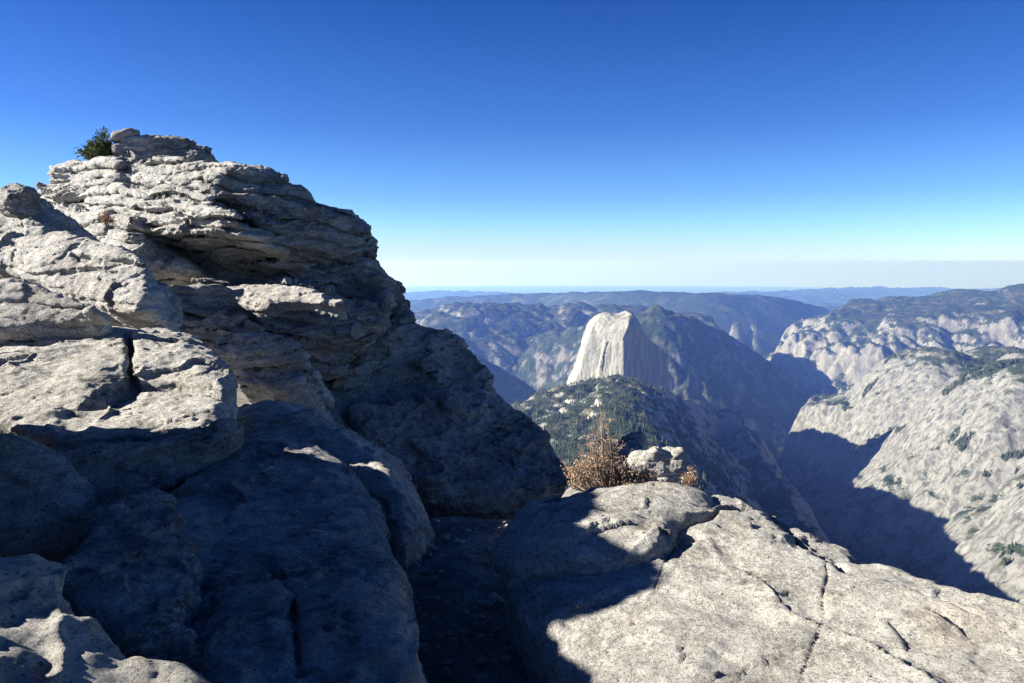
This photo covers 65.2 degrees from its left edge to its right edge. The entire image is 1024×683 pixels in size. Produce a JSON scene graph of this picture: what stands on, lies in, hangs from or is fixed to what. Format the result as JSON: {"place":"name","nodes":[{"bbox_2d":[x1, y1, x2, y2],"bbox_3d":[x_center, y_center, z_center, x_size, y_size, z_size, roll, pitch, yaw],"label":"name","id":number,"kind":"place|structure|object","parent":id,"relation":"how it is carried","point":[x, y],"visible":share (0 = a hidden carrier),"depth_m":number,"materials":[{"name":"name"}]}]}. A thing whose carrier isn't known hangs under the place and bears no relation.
{"place":"outdoors","nodes":[
{"label":"outdoors","id":0,"kind":"place"},
{"bbox_2d":[403,290,508,299],"bbox_3d":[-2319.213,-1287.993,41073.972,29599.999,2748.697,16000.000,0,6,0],"label":"distant hills","id":1,"kind":"structure","parent":0,"point":[434,294],"depth_m":39129.90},
{"bbox_2d":[236,379,710,682],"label":"ground","id":2,"kind":"structure","parent":0,"point":[465,572],"depth_m":4.96,"materials":[{"name":"stone"}]},
{"bbox_2d":[0,433,100,562],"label":"boulder","id":3,"kind":"object","parent":2,"relation":"on","point":[48,501],"visible":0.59,"depth_m":4.98,"materials":[{"name":"stone"}]},
{"bbox_2d":[170,250,399,353],"bbox_3d":[-4.015,-0.405,14.250,3.818,2.402,4.968,-1,6,-13],"label":"granite mass","id":4,"kind":"object","parent":2,"relation":"on","point":[354,280],"visible":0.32,"depth_m":12.36,"materials":[{"name":"grey stone"}]},
{"bbox_2d":[100,222,221,286],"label":"granite slab","id":5,"kind":"structure","parent":4,"relation":"on","point":[153,254],"depth_m":12.74,"materials":[{"name":"grey stone"}]},
{"bbox_2d":[37,179,115,241],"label":"granite slab","id":6,"kind":"structure","parent":5,"relation":"on","point":[80,213],"depth_m":13.52,"materials":[{"name":"grey stone"}]},
{"bbox_2d":[35,156,135,202],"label":"granite slab","id":7,"kind":"structure","parent":6,"relation":"on","point":[69,178],"depth_m":14.02,"materials":[{"name":"grey stone"}]},
{"bbox_2d":[73,126,115,159],"bbox_3d":[-7.416,-3.525,14.310,0.780,0.636,0.636,0,6,0],"label":"shrub","id":8,"kind":"object","parent":7,"relation":"on","point":[98,147],"visible":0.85,"depth_m":14.21,"materials":[{"name":"green plant"}]},
{"bbox_2d":[98,210,116,224],"bbox_3d":[-6.262,-1.930,12.372,0.284,0.246,0.219,0,6,0],"label":"dry tuft","id":9,"kind":"object","parent":5,"relation":"on","point":[106,219],"visible":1,"depth_m":12.35,"materials":[{"name":"brown plant"}]},
{"bbox_2d":[163,258,205,282],"bbox_3d":[-5.308,-1.136,12.862,0.692,0.413,0.531,0,6,0],"label":"boulder","id":10,"kind":"object","parent":5,"relation":"on","point":[184,269],"visible":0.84,"depth_m":12.68,"materials":[{"name":"stone"}]},
{"bbox_2d":[175,249,263,285],"bbox_3d":[-5.007,-1.573,15.033,4.046,1.629,2.675,0,6,0],"label":"recessed rock","id":11,"kind":"object","parent":4,"relation":"on","point":[218,271],"visible":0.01,"depth_m":13.89,"materials":[{"name":"stone"}]},
{"bbox_2d":[83,182,315,280],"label":"granite slab","id":12,"kind":"structure","parent":11,"relation":"on","point":[191,223],"depth_m":12.75,"materials":[{"name":"grey stone"}]},
{"bbox_2d":[124,153,263,188],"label":"granite slab","id":13,"kind":"structure","parent":12,"relation":"on","point":[154,171],"depth_m":13.33,"materials":[{"name":"grey stone"}]},
{"bbox_2d":[108,128,218,162],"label":"summit block","id":14,"kind":"structure","parent":13,"relation":"on","point":[130,144],"depth_m":14.17,"materials":[{"name":"stone"}]},
{"bbox_2d":[224,284,347,320],"bbox_3d":[-3.864,-0.588,12.078,3.078,0.564,0.594,1,6,15],"label":"sunlit shelf","id":15,"kind":"object","parent":4,"relation":"on","point":[265,302],"visible":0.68,"depth_m":11.83,"materials":[{"name":"stone"}]},
{"bbox_2d":[198,164,378,266],"bbox_3d":[-3.926,-2.061,14.245,2.891,1.949,3.861,-2,6,-16],"label":"granite shoulder","id":16,"kind":"object","parent":4,"relation":"on","point":[303,222],"visible":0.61,"depth_m":12.66},
{"bbox_2d":[163,171,204,192],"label":"granite slab","id":17,"kind":"structure","parent":16,"relation":"on","point":[193,185],"depth_m":13.02,"materials":[{"name":"grey stone"}]},
{"bbox_2d":[169,434,427,682],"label":"shaded hump","id":18,"kind":"object","parent":2,"relation":"on","point":[305,577],"visible":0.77,"depth_m":3.54,"materials":[{"name":"stone"}]},
{"bbox_2d":[0,553,210,682],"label":"shaded slab","id":19,"kind":"structure","parent":18,"relation":"on","point":[47,635],"depth_m":2.23,"materials":[{"name":"stone"}]},
{"bbox_2d":[60,487,203,669],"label":"shaded slab","id":20,"kind":"structure","parent":18,"relation":"on","point":[134,577],"depth_m":3.24,"materials":[{"name":"stone"}]},
{"bbox_2d":[60,418,244,503],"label":"undercut slab","id":21,"kind":"structure","parent":20,"relation":"on","point":[115,471],"depth_m":5.45,"materials":[{"name":"stone"}]},
{"bbox_2d":[0,326,238,452],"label":"boulder","id":22,"kind":"object","parent":21,"relation":"on","point":[121,385],"visible":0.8,"depth_m":6.70,"materials":[{"name":"stone"}]},
{"bbox_2d":[0,278,113,343],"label":"flat slab","id":23,"kind":"structure","parent":22,"relation":"on","point":[29,312],"depth_m":7.90,"materials":[{"name":"stone"}]},
{"bbox_2d":[0,231,183,331],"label":"long boulder","id":24,"kind":"object","parent":23,"relation":"on","point":[120,286],"visible":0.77,"depth_m":9.01,"materials":[{"name":"stone"}]},
{"bbox_2d":[0,198,99,241],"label":"edge boulder","id":25,"kind":"object","parent":24,"relation":"on","point":[49,218],"visible":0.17,"depth_m":10.44,"materials":[{"name":"stone"}]},
{"bbox_2d":[0,183,41,220],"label":"dark boulder","id":26,"kind":"object","parent":25,"relation":"on","point":[18,200],"visible":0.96,"depth_m":10.33,"materials":[{"name":"stone"}]},
{"bbox_2d":[82,305,110,324],"bbox_3d":[-4.055,-0.256,7.806,0.210,0.211,0.247,0,6,0],"label":"loose stone","id":27,"kind":"object","parent":23,"relation":"on","point":[93,314],"visible":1,"depth_m":7.73,"materials":[{"name":"stone"}]},
{"bbox_2d":[192,597,212,631],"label":"shaded slab","id":28,"kind":"structure","parent":18,"relation":"on","point":[201,619],"depth_m":3.18,"materials":[{"name":"stone"}]},
{"bbox_2d":[262,259,394,383],"bbox_3d":[-3.487,-0.530,13.845,2.640,2.281,3.389,-2,6,-17],"label":"footing rock","id":29,"kind":"object","parent":2,"relation":"on","point":[329,364],"visible":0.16,"depth_m":12.73,"materials":[{"name":"stone"}]},
{"bbox_2d":[237,399,434,567],"bbox_3d":[-1.822,1.367,7.285,1.701,1.280,4.342,-4,7,-37],"label":"shaded hump","id":30,"kind":"object","parent":2,"relation":"on","point":[383,475],"visible":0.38,"depth_m":6.82,"materials":[{"name":"stone"}]},
{"bbox_2d":[214,331,334,420],"bbox_3d":[-3.274,0.570,11.079,1.673,1.435,1.346,3,6,25],"label":"ledge rock","id":31,"kind":"object","parent":30,"relation":"on","point":[266,366],"visible":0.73,"depth_m":10.63,"materials":[{"name":"stone"}]},
{"bbox_2d":[179,302,265,371],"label":"granite slab","id":32,"kind":"structure","parent":31,"relation":"on","point":[209,327],"depth_m":11.68,"materials":[{"name":"grey stone"}]},
{"bbox_2d":[376,261,410,317],"bbox_3d":[-7.147,-1.011,17.024,9.748,4.750,4.713,0,6,0],"label":"rock","id":33,"kind":"object","parent":2,"relation":"on","point":[400,295],"visible":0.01,"depth_m":17.95,"materials":[{"name":"stone"}]},
{"bbox_2d":[342,402,549,519],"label":"dark slope","id":34,"kind":"structure","parent":2,"relation":"on","point":[451,475],"depth_m":12.65,"materials":[{"name":"stone"}]},
{"bbox_2d":[331,299,495,403],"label":"dark slope","id":35,"kind":"structure","parent":34,"relation":"on","point":[406,356],"depth_m":15.38,"materials":[{"name":"stone"}]},
{"bbox_2d":[411,519,530,682],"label":"rubble","id":36,"kind":"object","parent":2,"relation":"on","point":[494,597],"visible":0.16,"depth_m":4.80,"materials":[{"name":"stone"}]},
{"bbox_2d":[382,385,570,497],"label":"dark slope","id":37,"kind":"structure","parent":2,"relation":"on","point":[499,427],"depth_m":13.67,"materials":[{"name":"stone"}]},
{"bbox_2d":[563,461,585,488],"bbox_3d":[0.579,1.232,7.484,0.277,0.278,0.309,-5,7,-39],"label":"dry shrub","id":38,"kind":"object","parent":2,"relation":"on","point":[570,476],"visible":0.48,"depth_m":7.48,"materials":[{"name":"brown plant"}]},
{"bbox_2d":[560,409,665,491],"bbox_3d":[0.896,1.014,7.132,0.906,0.871,0.537,0,6,0],"label":"dry shrub","id":39,"kind":"object","parent":2,"relation":"on","point":[612,476],"visible":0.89,"depth_m":7.10,"materials":[{"name":"brown plant"}]},
{"bbox_2d":[603,431,647,475],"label":"perched block","id":40,"kind":"structure","parent":2,"relation":"on","point":[634,441],"depth_m":12.80,"materials":[{"name":"stone"}]},
{"bbox_2d":[617,446,689,481],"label":"perched block","id":41,"kind":"structure","parent":2,"relation":"on","point":[672,464],"depth_m":8.76,"materials":[{"name":"stone"}]},
{"bbox_2d":[679,466,697,486],"bbox_3d":[1.621,1.246,7.358,0.166,0.215,0.173,0,6,0],"label":"dry shrub","id":42,"kind":"object","parent":2,"relation":"on","point":[687,477],"visible":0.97,"depth_m":7.34,"materials":[{"name":"brown plant"}]},
{"bbox_2d":[474,354,535,404],"bbox_3d":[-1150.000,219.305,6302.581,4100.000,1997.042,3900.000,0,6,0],"label":"shadowed ridge","id":43,"kind":"structure","parent":0,"point":[509,389],"depth_m":6586.45,"materials":[{"name":"stone"}]},
{"bbox_2d":[0,0,1023,288],"label":"sky","id":44,"kind":"structure","parent":0,"point":[755,143],"materials":[{"name":"blue"}]},
{"bbox_2d":[414,301,718,379],"bbox_3d":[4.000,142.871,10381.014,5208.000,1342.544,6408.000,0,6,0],"label":"massif","id":45,"kind":"structure","parent":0,"point":[494,333],"depth_m":9587.62,"materials":[{"name":"grey stone"}]},
{"bbox_2d":[567,311,669,390],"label":"granite dome","id":46,"kind":"structure","parent":0,"point":[621,343],"depth_m":4726.34,"materials":[{"name":"grey stone"}]},
{"bbox_2d":[409,290,829,355],"bbox_3d":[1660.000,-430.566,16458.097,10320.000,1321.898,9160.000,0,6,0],"label":"rim","id":47,"kind":"object","parent":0,"point":[760,324],"visible":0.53,"depth_m":14683.03,"materials":[{"name":"grey stone"}]},
{"bbox_2d":[404,285,844,293],"bbox_3d":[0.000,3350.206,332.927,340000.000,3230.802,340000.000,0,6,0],"label":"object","id":48,"kind":"structure","parent":0,"point":[523,289],"depth_m":110750.34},
{"bbox_2d":[517,304,806,463],"bbox_3d":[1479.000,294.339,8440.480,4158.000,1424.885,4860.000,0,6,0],"label":"massif","id":49,"kind":"structure","parent":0,"point":[711,369],"depth_m":7669.38,"materials":[{"name":"grey stone"}]},
{"bbox_2d":[513,374,830,543],"bbox_3d":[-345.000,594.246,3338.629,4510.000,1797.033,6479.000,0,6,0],"label":"mountain ridge","id":50,"kind":"structure","parent":0,"point":[737,435],"depth_m":3188.11,"materials":[{"name":"grey stone"}]},
{"bbox_2d":[510,375,806,532],"bbox_3d":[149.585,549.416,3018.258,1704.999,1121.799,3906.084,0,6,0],"label":"forest","id":51,"kind":"object","parent":50,"relation":"on","point":[623,418],"visible":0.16,"depth_m":2850.47,"materials":[{"name":"green plant"}]},
{"bbox_2d":[505,495,1023,682],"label":"sunlit slab","id":52,"kind":"structure","parent":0,"point":[735,590],"depth_m":3.37,"materials":[{"name":"stone"}]},
{"bbox_2d":[494,481,718,586],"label":"capping slab","id":53,"kind":"structure","parent":52,"relation":"on","point":[597,530],"depth_m":4.33,"materials":[{"name":"stone"}]},
{"bbox_2d":[769,516,857,564],"bbox_3d":[1.635,1.200,4.418,0.274,0.311,1.126,-1,6,-8],"label":"rim flake","id":54,"kind":"object","parent":52,"relation":"on","point":[834,554],"visible":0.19,"depth_m":4.23,"materials":[{"name":"stone"}]},
{"bbox_2d":[820,303,844,311],"bbox_3d":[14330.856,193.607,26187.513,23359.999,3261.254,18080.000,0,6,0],"label":"distant hills","id":55,"kind":"structure","parent":0,"point":[830,307],"depth_m":25216.83,"materials":[{"name":"stone"}]},
{"bbox_2d":[717,286,1003,305],"bbox_3d":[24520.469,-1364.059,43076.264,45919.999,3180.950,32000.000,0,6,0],"label":"distant hills","id":56,"kind":"structure","parent":0,"point":[817,297],"depth_m":39956.45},
{"bbox_2d":[763,283,1023,401],"bbox_3d":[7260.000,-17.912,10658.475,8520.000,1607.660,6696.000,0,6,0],"label":"rim","id":57,"kind":"object","parent":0,"point":[849,344],"visible":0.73,"depth_m":10250.75,"materials":[{"name":"grey stone"}]},
{"bbox_2d":[778,346,1023,603],"bbox_3d":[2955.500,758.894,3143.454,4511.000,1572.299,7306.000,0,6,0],"label":"canyon slope","id":58,"kind":"structure","parent":0,"point":[971,538],"depth_m":4041.32,"materials":[{"name":"grey stone"}]},
{"bbox_2d":[794,347,1023,601],"bbox_3d":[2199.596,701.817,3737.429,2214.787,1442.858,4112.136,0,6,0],"label":"forest","id":59,"kind":"object","parent":58,"relation":"on","point":[990,361],"visible":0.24,"depth_m":4114.54,"materials":[{"name":"green plant"}]}
]}

